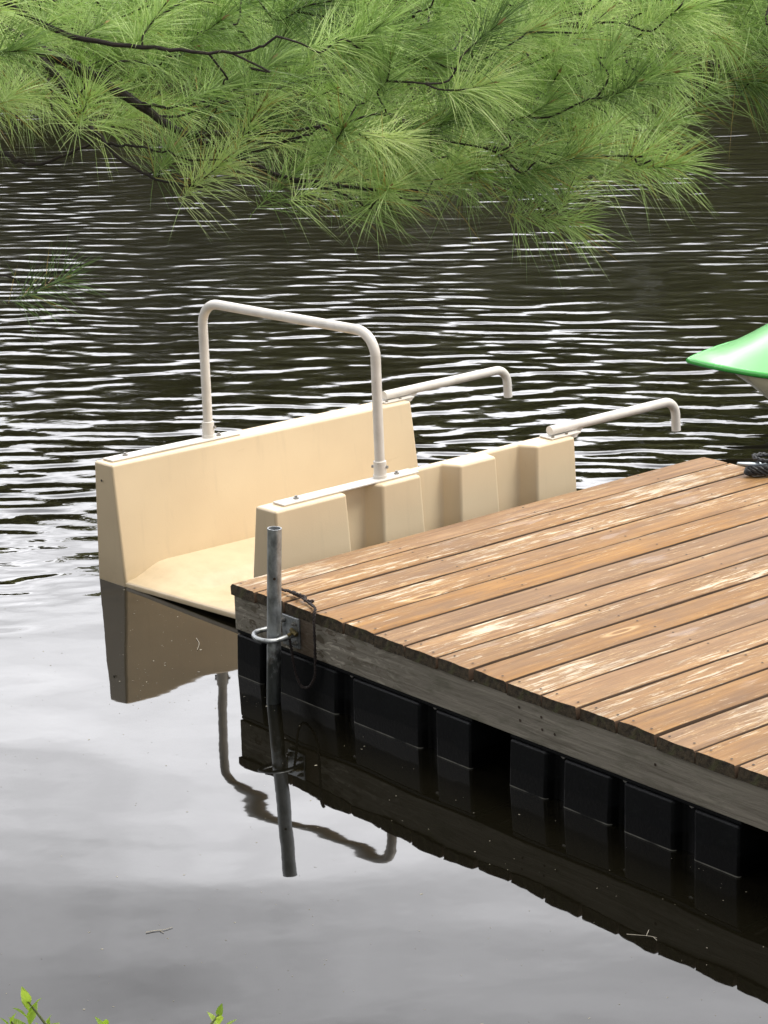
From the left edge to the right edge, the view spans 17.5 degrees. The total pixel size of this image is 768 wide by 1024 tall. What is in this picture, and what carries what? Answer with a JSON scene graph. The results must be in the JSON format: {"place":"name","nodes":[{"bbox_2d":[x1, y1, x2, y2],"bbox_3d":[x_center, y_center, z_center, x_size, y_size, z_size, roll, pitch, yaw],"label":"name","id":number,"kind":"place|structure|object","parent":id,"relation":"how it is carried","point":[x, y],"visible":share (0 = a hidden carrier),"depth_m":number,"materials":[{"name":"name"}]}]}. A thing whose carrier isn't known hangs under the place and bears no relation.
{"place":"outdoors","nodes":[
{"label":"outdoors","id":0,"kind":"place"},
{"bbox_2d":[0,0,767,1023],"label":"lake water","id":1,"kind":"structure","parent":0,"point":[536,910],"depth_m":8.50,"materials":[{"name":"black liquid"}]},
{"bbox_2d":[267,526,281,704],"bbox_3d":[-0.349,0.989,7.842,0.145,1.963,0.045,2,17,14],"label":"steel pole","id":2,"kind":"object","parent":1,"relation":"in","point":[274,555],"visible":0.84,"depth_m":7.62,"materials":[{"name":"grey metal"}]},
{"bbox_2d":[6,594,760,1023],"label":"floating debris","id":3,"kind":"object","parent":1,"relation":"on","point":[256,842],"visible":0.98,"depth_m":6.68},
{"bbox_2d":[95,300,680,618],"bbox_3d":[0.053,-0.280,9.132,2.008,1.068,1.033,-15,20,-37],"label":"floating launch","id":4,"kind":"object","parent":1,"relation":"on","point":[189,522],"visible":0.72,"depth_m":8.95,"materials":[{"name":"beige plastic"}]},
{"bbox_2d":[230,457,767,877],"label":"floating dock","id":5,"kind":"object","parent":1,"relation":"on","point":[598,653],"visible":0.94,"depth_m":7.37,"materials":[{"name":"brown wood"}]},
{"bbox_2d":[281,588,316,688],"bbox_3d":[-0.277,0.387,7.713,0.082,0.278,0.301,-12,19,-32],"label":"rope","id":6,"kind":"object","parent":5,"relation":"hanging from","point":[302,597],"visible":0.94,"depth_m":7.65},
{"bbox_2d":[744,452,767,475],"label":"mooring rope","id":7,"kind":"object","parent":5,"relation":"attached to","point":[755,471],"visible":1,"depth_m":8.87,"materials":[{"name":"grey fabric"}]},
{"bbox_2d":[686,324,767,398],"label":"pedal boat","id":8,"kind":"object","parent":1,"relation":"on","point":[745,358],"visible":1,"depth_m":10.63,"materials":[{"name":"green plastic"}]},
{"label":"near bank ground","id":9,"kind":"structure","parent":0,"visible":0},
{"bbox_2d":[0,986,236,1023],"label":"shrub","id":10,"kind":"object","parent":9,"relation":"on","point":[26,997],"visible":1,"depth_m":4.62,"materials":[{"name":"green plant"}]},
{"bbox_2d":[0,0,767,349],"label":"pine tree","id":11,"kind":"object","parent":9,"relation":"on","point":[388,50],"visible":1,"depth_m":3.70,"materials":[{"name":"green plant"}]}
]}

